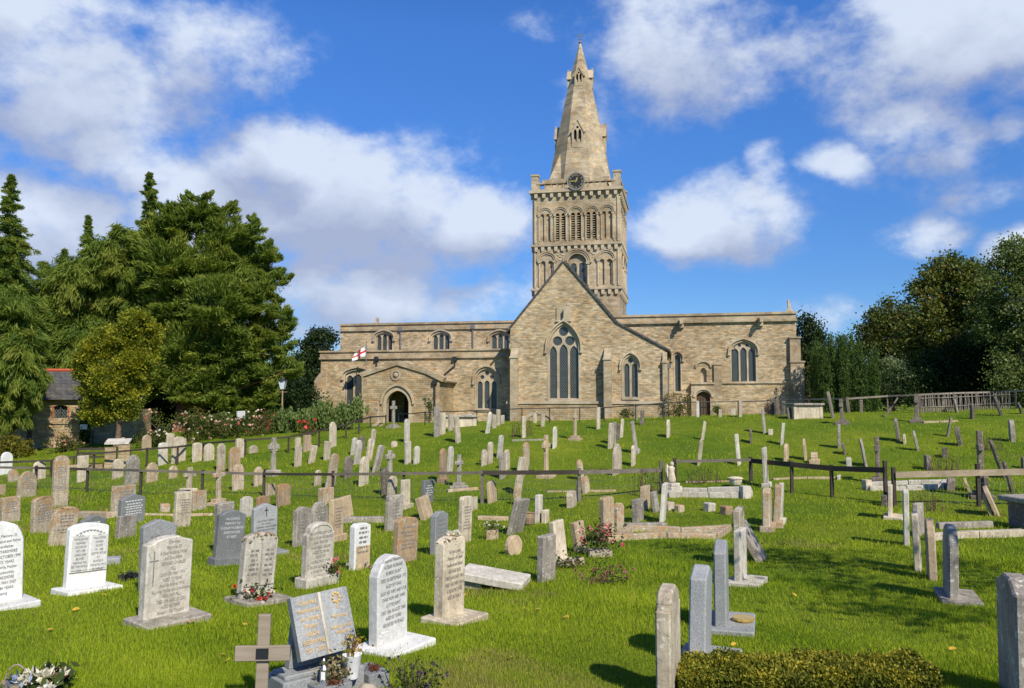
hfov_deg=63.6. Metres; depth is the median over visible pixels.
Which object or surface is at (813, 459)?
headstone
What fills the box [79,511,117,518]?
grave kerb
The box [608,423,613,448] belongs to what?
headstone
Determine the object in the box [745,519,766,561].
headstone
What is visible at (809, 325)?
dark conifer
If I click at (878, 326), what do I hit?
broadleaf tree
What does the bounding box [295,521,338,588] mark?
headstone
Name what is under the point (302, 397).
dark shrub
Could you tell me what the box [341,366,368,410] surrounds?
window
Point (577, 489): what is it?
headstone
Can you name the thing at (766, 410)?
red leaved bush
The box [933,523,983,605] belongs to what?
headstone
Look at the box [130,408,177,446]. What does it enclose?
rose bush
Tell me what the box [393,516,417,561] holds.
headstone
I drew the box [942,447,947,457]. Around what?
headstone
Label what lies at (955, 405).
headstone
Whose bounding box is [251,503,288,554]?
headstone
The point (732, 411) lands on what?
headstone
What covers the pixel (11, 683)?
willow basket
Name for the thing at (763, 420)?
headstone
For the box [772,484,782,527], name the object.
headstone
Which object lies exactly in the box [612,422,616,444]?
headstone
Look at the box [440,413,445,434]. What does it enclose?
headstone
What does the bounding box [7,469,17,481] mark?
headstone
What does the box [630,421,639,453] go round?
headstone
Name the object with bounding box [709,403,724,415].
wall shrub
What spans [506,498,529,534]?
headstone
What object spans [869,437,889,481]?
stone cross
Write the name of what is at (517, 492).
headstone
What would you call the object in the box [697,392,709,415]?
door
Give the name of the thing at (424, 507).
headstone
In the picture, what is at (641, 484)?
dry stalks
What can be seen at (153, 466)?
headstone
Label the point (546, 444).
stone cross
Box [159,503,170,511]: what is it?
marker stone
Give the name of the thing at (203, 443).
iron railing
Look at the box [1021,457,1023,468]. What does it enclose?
headstone
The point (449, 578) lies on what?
headstone
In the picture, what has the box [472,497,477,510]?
headstone
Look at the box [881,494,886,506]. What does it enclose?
headstone
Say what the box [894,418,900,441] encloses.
headstone
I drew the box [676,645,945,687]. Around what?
box hedge
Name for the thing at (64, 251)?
conifer tree
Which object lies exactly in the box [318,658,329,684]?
memorial lamp
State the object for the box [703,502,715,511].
marker stone
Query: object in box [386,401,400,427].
stone cross
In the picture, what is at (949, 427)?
headstone
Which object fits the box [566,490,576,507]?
headstone
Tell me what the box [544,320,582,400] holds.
window
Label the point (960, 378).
dark shrub
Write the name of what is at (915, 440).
headstone
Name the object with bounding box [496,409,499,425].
headstone
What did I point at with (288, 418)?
lavender bush
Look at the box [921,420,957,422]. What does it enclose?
ledger slab
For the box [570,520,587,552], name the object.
headstone
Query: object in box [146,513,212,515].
grave kerb
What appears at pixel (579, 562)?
flower bunch
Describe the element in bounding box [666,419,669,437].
headstone
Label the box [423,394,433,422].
climbing plant
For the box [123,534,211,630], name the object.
headstone
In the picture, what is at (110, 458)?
table tomb
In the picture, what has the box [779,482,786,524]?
headstone
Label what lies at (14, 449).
leafy shrub
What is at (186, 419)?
rose bush
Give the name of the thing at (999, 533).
grave kerb
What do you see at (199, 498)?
headstone
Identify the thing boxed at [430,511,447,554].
headstone
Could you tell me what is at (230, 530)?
headstone
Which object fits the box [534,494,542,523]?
headstone
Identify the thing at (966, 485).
headstone
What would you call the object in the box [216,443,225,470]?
headstone
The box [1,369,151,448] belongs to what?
cottage
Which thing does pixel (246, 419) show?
leafy bush
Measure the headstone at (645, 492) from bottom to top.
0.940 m
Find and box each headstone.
[0,452,12,474]
[0,484,5,494]
[0,496,20,521]
[0,521,40,610]
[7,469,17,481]
[16,471,36,497]
[30,496,53,533]
[33,461,45,479]
[47,506,79,546]
[51,455,69,506]
[51,522,122,595]
[77,455,88,482]
[80,515,105,523]
[110,484,135,510]
[112,459,123,479]
[115,514,136,538]
[118,494,144,521]
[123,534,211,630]
[124,455,139,484]
[138,519,176,592]
[142,435,151,450]
[145,462,157,482]
[158,442,167,465]
[166,433,174,446]
[169,466,177,478]
[171,437,186,463]
[173,491,191,526]
[191,490,206,510]
[192,442,201,462]
[203,443,213,460]
[207,509,245,565]
[213,501,233,548]
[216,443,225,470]
[224,531,291,607]
[228,447,239,471]
[232,464,243,490]
[235,438,243,457]
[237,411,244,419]
[239,496,252,516]
[249,445,257,453]
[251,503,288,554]
[254,467,263,486]
[256,495,269,505]
[266,484,275,495]
[276,483,290,506]
[292,507,311,546]
[294,444,301,466]
[295,437,300,445]
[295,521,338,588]
[303,435,310,451]
[308,445,317,463]
[311,501,327,522]
[314,470,321,486]
[318,487,333,503]
[323,441,330,459]
[325,453,339,486]
[328,498,346,541]
[329,422,336,447]
[340,495,352,515]
[344,456,352,478]
[349,522,370,570]
[350,437,357,454]
[353,440,361,464]
[353,554,435,658]
[358,456,368,486]
[359,436,364,450]
[366,438,373,460]
[371,429,375,445]
[372,445,384,471]
[380,467,388,495]
[384,494,403,530]
[387,476,396,495]
[391,441,396,446]
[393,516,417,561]
[400,479,412,509]
[404,419,409,441]
[405,441,410,464]
[413,446,419,464]
[415,494,432,519]
[420,534,487,626]
[421,479,434,502]
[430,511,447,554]
[434,407,439,436]
[437,448,448,482]
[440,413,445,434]
[447,446,453,471]
[448,414,452,430]
[453,417,460,442]
[458,496,472,541]
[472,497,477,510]
[481,449,486,466]
[485,412,491,433]
[486,480,496,503]
[487,442,492,463]
[492,414,495,427]
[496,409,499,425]
[496,435,503,457]
[499,452,505,479]
[504,449,509,469]
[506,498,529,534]
[513,457,526,494]
[513,487,520,501]
[522,416,525,437]
[522,442,529,469]
[533,411,536,422]
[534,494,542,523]
[537,533,555,582]
[541,414,544,426]
[541,509,548,522]
[549,519,584,565]
[552,426,556,448]
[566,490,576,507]
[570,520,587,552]
[576,460,583,478]
[576,480,577,500]
[581,476,589,493]
[596,407,599,428]
[598,496,618,541]
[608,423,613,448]
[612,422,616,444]
[612,444,621,475]
[614,502,623,529]
[616,424,619,440]
[620,419,623,437]
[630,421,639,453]
[631,445,635,466]
[631,498,643,521]
[640,410,644,424]
[640,485,649,510]
[650,491,658,512]
[655,583,680,687]
[659,482,667,521]
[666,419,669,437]
[681,564,741,653]
[696,401,698,416]
[697,439,702,465]
[701,421,705,439]
[711,539,754,636]
[729,527,767,587]
[730,408,735,414]
[732,506,744,530]
[734,434,740,465]
[739,400,741,416]
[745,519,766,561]
[749,428,751,443]
[759,487,775,532]
[761,408,765,433]
[761,447,771,487]
[768,429,772,434]
[770,397,773,414]
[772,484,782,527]
[775,399,779,414]
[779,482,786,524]
[780,423,784,444]
[781,401,785,415]
[783,443,788,461]
[786,408,790,418]
[803,438,806,460]
[809,452,819,463]
[826,391,834,417]
[837,424,840,448]
[841,442,845,454]
[845,397,849,412]
[846,457,851,465]
[859,400,862,412]
[859,438,867,466]
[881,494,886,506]
[883,484,902,519]
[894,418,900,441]
[902,489,909,545]
[911,511,921,571]
[912,431,919,450]
[912,502,924,535]
[924,455,931,470]
[924,518,937,580]
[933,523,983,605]
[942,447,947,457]
[946,417,951,436]
[946,477,955,490]
[953,399,957,412]
[954,426,962,445]
[963,478,970,491]
[970,403,974,418]
[982,485,999,515]
[982,493,992,515]
[983,476,988,489]
[989,440,1005,478]
[993,396,1002,415]
[996,572,1023,687]
[1002,461,1014,493]
[1008,420,1015,441]
[1017,402,1022,413]
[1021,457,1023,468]
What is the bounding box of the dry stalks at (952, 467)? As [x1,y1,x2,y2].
[929,448,963,470]
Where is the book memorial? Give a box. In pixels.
[268,586,388,687]
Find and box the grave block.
[107,556,120,565]
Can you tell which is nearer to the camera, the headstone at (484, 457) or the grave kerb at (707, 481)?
the grave kerb at (707, 481)
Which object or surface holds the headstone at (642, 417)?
on the lawn at (716, 450)
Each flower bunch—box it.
[0,658,79,687]
[228,579,282,604]
[322,557,343,576]
[338,561,372,568]
[446,529,462,535]
[482,518,504,539]
[535,551,578,568]
[558,548,587,569]
[575,516,629,556]
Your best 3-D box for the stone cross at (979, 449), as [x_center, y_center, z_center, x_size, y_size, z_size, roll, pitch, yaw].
[13.212,3.542,23.305,0.627,2.186,0.627,-2,-4,22]
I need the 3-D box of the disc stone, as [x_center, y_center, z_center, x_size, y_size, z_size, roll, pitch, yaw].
[0.028,3.649,14.924,0.100,0.394,0.400,-3,27,40]
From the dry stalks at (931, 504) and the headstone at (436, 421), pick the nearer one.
the dry stalks at (931, 504)
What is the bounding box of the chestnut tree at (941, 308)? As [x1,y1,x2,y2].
[875,244,1011,408]
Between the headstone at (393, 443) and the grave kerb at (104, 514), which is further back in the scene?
the headstone at (393, 443)
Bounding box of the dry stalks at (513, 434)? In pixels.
[511,417,531,437]
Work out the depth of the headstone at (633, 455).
31.36 m
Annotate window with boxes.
[51,405,69,418]
[321,672,324,679]
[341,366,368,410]
[372,329,395,349]
[428,329,452,348]
[472,365,500,410]
[487,329,509,348]
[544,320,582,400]
[619,352,641,399]
[671,350,683,393]
[728,338,759,383]
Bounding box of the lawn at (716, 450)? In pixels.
[0,404,1023,687]
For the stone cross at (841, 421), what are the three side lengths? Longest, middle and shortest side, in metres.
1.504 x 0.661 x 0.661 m
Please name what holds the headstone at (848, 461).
on the lawn at (716, 450)
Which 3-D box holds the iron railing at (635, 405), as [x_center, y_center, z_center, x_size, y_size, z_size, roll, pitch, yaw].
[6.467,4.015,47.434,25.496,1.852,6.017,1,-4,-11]
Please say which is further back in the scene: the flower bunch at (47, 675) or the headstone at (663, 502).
the headstone at (663, 502)
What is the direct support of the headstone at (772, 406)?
on the lawn at (716, 450)
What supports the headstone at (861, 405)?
on the lawn at (716, 450)
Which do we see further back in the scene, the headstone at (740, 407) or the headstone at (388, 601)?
the headstone at (740, 407)
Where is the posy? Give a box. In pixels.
[308,649,352,685]
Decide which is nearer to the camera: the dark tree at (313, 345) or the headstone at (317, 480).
the headstone at (317, 480)
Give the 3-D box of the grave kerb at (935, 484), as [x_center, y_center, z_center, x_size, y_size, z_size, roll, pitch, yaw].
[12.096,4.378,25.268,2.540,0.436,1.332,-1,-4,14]
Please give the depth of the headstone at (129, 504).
21.36 m
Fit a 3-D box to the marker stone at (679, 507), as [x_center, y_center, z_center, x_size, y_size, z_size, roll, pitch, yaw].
[4.516,4.482,22.301,0.220,0.287,0.220,4,-5,-30]
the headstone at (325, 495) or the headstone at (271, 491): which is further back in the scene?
the headstone at (271, 491)
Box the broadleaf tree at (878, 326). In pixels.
[844,287,925,410]
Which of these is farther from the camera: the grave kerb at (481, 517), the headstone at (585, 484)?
the headstone at (585, 484)
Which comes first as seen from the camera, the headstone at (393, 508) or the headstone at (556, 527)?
the headstone at (556, 527)
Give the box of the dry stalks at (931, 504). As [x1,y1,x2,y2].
[899,472,949,512]
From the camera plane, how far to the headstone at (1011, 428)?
32.94 m
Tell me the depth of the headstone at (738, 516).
13.71 m
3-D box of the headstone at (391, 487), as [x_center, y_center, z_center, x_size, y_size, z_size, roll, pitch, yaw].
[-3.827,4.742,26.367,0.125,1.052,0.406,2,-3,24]
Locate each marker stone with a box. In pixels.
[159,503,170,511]
[666,501,674,510]
[674,504,684,511]
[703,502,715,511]
[720,505,732,514]
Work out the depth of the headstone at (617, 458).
30.09 m
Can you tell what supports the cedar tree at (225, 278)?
on the lawn at (716, 450)
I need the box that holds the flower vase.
[341,622,373,680]
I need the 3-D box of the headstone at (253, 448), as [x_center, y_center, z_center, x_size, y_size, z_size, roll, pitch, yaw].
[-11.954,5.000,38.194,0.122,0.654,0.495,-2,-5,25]
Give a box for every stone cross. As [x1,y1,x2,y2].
[174,467,197,493]
[206,465,226,505]
[265,437,282,476]
[373,402,383,425]
[385,450,394,471]
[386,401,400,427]
[450,454,467,488]
[536,435,555,478]
[568,409,582,440]
[834,399,849,424]
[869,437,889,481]
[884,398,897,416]
[909,394,923,422]
[968,431,995,499]
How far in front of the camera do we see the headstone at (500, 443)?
34.22 m
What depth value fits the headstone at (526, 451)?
30.79 m
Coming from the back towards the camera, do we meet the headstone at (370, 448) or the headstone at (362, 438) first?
the headstone at (362, 438)
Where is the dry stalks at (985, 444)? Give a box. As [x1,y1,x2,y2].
[983,427,1002,450]
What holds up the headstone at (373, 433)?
on the lawn at (716, 450)
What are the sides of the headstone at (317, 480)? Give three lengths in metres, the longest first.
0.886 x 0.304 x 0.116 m
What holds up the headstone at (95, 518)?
on the lawn at (716, 450)
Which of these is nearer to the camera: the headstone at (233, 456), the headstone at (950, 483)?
the headstone at (950, 483)
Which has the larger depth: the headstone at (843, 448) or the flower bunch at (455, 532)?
the headstone at (843, 448)
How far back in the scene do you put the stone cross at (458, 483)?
28.47 m
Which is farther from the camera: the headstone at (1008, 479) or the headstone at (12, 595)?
the headstone at (1008, 479)
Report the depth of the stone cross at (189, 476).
28.98 m
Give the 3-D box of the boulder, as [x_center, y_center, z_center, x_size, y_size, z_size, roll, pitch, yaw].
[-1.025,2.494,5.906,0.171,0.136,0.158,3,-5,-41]
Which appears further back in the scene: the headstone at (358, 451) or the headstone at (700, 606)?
the headstone at (358, 451)
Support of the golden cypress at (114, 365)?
on the lawn at (716, 450)
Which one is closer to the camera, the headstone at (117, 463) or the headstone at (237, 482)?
the headstone at (237, 482)
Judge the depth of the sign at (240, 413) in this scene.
49.59 m
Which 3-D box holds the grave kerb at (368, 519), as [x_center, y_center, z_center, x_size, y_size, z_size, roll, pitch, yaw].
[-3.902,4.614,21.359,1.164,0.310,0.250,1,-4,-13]
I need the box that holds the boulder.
[359,683,377,687]
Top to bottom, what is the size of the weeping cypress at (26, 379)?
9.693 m
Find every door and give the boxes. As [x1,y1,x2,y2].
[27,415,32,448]
[404,395,408,419]
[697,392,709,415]
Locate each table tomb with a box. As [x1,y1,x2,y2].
[446,415,477,427]
[783,403,824,418]
[997,494,1023,528]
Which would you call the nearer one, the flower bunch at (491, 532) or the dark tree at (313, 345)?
the flower bunch at (491, 532)
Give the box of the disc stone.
[505,535,521,554]
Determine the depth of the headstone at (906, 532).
15.90 m
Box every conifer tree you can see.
[0,174,56,368]
[59,247,69,263]
[77,214,93,254]
[133,171,173,429]
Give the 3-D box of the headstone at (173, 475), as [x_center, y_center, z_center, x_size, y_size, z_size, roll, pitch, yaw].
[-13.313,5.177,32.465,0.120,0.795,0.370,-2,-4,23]
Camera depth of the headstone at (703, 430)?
36.11 m
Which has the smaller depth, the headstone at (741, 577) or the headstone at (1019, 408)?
the headstone at (741, 577)
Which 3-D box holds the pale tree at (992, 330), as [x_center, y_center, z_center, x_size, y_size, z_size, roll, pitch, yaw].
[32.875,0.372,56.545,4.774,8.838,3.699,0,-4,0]
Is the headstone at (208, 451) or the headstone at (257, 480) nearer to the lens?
the headstone at (257, 480)
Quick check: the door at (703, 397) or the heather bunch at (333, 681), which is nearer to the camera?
the heather bunch at (333, 681)
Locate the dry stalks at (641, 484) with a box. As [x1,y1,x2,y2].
[632,467,665,495]
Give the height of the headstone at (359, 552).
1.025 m
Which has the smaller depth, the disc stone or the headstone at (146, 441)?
the disc stone
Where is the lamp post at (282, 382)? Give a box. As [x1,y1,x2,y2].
[278,376,287,406]
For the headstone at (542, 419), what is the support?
on the lawn at (716, 450)
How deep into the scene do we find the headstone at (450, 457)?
31.55 m
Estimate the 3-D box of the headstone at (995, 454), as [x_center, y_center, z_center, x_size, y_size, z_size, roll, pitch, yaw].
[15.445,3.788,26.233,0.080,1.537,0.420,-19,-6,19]
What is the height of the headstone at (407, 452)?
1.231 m
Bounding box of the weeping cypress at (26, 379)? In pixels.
[0,283,55,443]
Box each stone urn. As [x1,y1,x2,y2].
[525,511,534,525]
[728,476,742,485]
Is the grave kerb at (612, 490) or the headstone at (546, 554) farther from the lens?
the grave kerb at (612, 490)
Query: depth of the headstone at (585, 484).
26.62 m
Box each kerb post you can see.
[739,485,750,498]
[861,479,871,489]
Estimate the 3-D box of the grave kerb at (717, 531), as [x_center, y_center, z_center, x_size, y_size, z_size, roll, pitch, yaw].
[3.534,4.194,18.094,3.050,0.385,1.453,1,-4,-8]
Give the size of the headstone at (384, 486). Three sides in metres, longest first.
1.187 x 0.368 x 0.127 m
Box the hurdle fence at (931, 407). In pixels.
[919,391,1012,412]
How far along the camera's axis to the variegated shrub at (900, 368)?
60.42 m
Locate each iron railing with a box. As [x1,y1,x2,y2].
[0,415,385,477]
[398,399,799,425]
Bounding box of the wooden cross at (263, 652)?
[234,614,289,687]
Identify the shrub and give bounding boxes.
[0,430,37,458]
[139,371,330,429]
[383,655,448,687]
[574,550,634,584]
[618,404,638,417]
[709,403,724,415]
[861,327,1018,411]
[878,349,915,411]
[902,362,948,409]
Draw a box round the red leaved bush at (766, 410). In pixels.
[760,401,774,413]
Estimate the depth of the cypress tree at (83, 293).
52.83 m
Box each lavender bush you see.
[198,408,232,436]
[269,405,305,433]
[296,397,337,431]
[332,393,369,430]
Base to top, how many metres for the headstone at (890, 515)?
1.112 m
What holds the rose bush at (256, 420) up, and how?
on the lawn at (716, 450)
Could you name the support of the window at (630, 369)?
in the church
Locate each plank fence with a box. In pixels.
[480,460,662,502]
[751,458,887,502]
[891,464,1023,506]
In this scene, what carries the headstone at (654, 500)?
on the lawn at (716, 450)
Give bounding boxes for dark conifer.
[796,307,827,402]
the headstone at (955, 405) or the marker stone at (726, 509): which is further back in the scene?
the headstone at (955, 405)
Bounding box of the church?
[312,34,804,422]
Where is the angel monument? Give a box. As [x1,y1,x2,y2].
[661,462,681,491]
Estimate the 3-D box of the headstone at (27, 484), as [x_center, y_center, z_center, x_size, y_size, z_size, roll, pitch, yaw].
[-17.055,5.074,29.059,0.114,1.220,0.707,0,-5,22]
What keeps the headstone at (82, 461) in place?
on the lawn at (716, 450)
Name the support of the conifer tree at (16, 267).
on the lawn at (716, 450)
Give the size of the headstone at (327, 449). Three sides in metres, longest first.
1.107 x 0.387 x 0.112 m
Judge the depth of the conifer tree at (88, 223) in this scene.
61.59 m
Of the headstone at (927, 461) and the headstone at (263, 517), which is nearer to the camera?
the headstone at (263, 517)
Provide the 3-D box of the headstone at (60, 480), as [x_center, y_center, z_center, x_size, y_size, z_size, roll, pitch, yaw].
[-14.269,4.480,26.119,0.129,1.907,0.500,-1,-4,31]
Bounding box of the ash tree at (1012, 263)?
[962,231,1023,408]
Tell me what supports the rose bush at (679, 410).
on the lawn at (716, 450)
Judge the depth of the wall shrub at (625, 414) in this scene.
55.27 m
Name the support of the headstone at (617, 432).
on the lawn at (716, 450)
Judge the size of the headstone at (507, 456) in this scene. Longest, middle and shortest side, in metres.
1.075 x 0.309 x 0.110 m
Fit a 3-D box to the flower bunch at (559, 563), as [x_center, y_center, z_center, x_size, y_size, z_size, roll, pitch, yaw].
[0.680,3.481,13.070,0.650,0.423,0.502,3,-5,-36]
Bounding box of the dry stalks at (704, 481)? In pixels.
[687,462,720,484]
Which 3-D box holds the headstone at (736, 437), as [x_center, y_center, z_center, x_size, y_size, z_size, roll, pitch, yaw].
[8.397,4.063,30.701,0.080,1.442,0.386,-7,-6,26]
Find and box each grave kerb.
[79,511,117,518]
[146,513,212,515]
[343,516,383,522]
[447,487,477,491]
[477,515,508,520]
[512,439,543,440]
[547,489,615,492]
[614,524,730,540]
[624,522,667,525]
[667,486,752,497]
[685,480,728,482]
[772,476,836,479]
[866,479,946,490]
[924,529,1023,540]
[936,521,992,528]
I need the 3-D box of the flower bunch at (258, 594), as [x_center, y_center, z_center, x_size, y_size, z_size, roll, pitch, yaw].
[-3.125,3.052,10.078,0.656,0.432,0.509,1,-4,-17]
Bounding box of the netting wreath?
[116,570,138,581]
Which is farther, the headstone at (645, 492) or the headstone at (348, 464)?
the headstone at (348, 464)
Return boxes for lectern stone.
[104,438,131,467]
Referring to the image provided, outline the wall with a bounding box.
[70,464,103,467]
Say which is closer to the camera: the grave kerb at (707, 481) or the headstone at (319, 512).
the headstone at (319, 512)
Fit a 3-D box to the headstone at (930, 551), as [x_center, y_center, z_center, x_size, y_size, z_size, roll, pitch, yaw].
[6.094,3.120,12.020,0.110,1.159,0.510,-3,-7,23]
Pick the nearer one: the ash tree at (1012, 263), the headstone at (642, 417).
the headstone at (642, 417)
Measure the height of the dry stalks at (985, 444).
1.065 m
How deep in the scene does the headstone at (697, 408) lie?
46.82 m
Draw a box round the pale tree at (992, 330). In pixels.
[959,287,1017,407]
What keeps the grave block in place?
on the lawn at (716, 450)
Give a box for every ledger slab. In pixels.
[464,563,530,590]
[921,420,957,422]
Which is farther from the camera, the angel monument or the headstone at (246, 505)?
the angel monument
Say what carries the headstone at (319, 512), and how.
on the lawn at (716, 450)
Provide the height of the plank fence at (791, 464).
1.476 m
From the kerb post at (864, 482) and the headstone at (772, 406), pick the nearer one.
the kerb post at (864, 482)
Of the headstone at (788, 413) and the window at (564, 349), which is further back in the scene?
the window at (564, 349)
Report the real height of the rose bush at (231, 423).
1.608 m
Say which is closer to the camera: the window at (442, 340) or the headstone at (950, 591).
the headstone at (950, 591)
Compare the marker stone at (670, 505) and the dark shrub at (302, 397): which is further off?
the dark shrub at (302, 397)
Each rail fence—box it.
[0,466,482,500]
[673,457,752,482]
[799,390,1023,412]
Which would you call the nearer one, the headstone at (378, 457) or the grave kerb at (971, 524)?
the grave kerb at (971, 524)
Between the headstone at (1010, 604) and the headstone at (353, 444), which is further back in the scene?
the headstone at (353, 444)
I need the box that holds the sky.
[0,0,1023,367]
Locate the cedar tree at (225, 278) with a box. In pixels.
[117,189,305,431]
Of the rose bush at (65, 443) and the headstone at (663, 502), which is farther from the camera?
the rose bush at (65, 443)
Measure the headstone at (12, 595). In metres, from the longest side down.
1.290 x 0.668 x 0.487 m
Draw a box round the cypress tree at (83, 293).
[30,223,162,368]
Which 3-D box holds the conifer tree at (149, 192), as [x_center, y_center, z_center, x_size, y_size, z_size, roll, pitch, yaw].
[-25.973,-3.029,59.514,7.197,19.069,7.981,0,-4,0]
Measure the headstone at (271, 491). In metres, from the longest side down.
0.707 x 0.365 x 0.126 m
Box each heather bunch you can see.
[322,677,343,687]
[364,662,384,671]
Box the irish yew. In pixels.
[810,331,882,412]
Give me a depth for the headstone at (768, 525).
18.43 m
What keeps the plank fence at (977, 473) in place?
on the lawn at (716, 450)
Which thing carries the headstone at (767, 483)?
on the lawn at (716, 450)
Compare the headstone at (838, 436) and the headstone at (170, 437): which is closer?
the headstone at (838, 436)
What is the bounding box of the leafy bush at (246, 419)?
[232,410,271,432]
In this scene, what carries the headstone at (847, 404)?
on the lawn at (716, 450)
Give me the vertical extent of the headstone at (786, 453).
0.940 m
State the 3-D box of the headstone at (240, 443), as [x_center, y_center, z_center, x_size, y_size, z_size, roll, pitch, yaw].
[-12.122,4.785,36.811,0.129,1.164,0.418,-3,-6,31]
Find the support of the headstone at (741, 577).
on the lawn at (716, 450)
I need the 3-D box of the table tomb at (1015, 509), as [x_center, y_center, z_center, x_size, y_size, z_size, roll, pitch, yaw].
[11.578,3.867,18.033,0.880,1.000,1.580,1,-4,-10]
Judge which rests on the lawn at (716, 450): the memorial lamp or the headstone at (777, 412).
the headstone at (777, 412)
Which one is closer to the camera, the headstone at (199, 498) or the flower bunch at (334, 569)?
the flower bunch at (334, 569)
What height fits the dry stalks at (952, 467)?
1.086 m
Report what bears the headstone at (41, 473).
on the lawn at (716, 450)
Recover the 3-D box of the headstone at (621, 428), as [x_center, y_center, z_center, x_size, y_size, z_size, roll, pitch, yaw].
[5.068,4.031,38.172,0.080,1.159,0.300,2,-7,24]
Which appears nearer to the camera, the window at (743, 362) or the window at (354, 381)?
the window at (743, 362)
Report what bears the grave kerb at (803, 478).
on the lawn at (716, 450)
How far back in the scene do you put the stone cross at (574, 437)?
37.87 m
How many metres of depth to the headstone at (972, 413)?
40.67 m
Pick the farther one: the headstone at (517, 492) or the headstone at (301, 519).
the headstone at (517, 492)
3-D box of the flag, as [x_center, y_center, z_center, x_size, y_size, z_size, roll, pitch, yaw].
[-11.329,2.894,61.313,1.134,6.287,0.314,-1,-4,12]
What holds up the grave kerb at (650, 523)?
on the lawn at (716, 450)
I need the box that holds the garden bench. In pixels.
[73,448,104,464]
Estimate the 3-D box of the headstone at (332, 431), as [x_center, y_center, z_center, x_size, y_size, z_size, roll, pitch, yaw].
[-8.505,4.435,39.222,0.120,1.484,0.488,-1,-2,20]
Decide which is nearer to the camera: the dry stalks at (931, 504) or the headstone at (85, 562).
the headstone at (85, 562)
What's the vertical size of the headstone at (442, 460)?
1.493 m
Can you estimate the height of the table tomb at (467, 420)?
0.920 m
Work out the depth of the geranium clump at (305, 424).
43.70 m
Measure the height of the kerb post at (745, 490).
0.460 m
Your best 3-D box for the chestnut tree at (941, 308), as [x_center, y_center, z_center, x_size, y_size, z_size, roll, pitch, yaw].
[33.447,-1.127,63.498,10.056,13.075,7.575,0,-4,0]
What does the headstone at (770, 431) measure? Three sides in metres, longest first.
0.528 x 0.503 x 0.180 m
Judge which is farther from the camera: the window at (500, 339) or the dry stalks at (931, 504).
the window at (500, 339)
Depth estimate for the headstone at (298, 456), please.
34.37 m
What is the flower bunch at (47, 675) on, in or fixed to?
on the lawn at (716, 450)
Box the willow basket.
[0,664,31,687]
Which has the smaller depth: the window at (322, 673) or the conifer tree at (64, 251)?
the window at (322, 673)
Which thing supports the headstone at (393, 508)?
on the lawn at (716, 450)
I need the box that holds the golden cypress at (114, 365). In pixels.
[61,304,167,447]
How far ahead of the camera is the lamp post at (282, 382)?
47.31 m
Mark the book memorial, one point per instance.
(321, 623)
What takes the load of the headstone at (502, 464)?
on the lawn at (716, 450)
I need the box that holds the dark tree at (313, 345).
[275,324,340,407]
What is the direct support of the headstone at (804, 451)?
on the lawn at (716, 450)
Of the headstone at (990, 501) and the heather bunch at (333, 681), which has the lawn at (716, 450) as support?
the headstone at (990, 501)
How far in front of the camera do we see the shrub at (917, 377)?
59.52 m
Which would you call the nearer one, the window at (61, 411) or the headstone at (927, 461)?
the headstone at (927, 461)
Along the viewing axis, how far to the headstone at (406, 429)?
39.11 m
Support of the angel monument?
on the lawn at (716, 450)
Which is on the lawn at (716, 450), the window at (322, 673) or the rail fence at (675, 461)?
the rail fence at (675, 461)
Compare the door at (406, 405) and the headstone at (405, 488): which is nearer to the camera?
the headstone at (405, 488)
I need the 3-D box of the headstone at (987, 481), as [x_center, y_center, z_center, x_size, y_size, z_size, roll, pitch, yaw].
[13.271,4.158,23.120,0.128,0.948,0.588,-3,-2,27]
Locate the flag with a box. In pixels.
[352,341,366,364]
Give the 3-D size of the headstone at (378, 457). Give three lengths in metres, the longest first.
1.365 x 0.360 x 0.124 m
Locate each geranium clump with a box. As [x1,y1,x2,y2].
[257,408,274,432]
[293,418,319,435]
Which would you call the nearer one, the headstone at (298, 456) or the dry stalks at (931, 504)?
the dry stalks at (931, 504)
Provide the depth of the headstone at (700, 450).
30.85 m
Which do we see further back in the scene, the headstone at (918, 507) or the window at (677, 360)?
the window at (677, 360)
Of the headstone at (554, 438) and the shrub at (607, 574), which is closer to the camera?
the shrub at (607, 574)
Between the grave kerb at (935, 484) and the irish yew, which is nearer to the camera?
the grave kerb at (935, 484)
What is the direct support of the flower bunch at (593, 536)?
on the lawn at (716, 450)
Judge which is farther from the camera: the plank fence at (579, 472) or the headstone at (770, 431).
the headstone at (770, 431)
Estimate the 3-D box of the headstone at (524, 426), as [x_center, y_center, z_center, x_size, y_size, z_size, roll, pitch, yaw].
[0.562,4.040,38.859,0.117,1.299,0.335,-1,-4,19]
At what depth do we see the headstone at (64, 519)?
16.59 m
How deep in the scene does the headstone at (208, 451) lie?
36.43 m
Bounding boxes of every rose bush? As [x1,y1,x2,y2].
[39,425,88,452]
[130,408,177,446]
[171,406,217,441]
[195,412,246,438]
[241,409,281,435]
[662,392,691,416]
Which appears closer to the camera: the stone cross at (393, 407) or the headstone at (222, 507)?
the headstone at (222, 507)
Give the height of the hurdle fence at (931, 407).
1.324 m
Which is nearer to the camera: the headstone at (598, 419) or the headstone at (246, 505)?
the headstone at (246, 505)
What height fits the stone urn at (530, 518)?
0.330 m

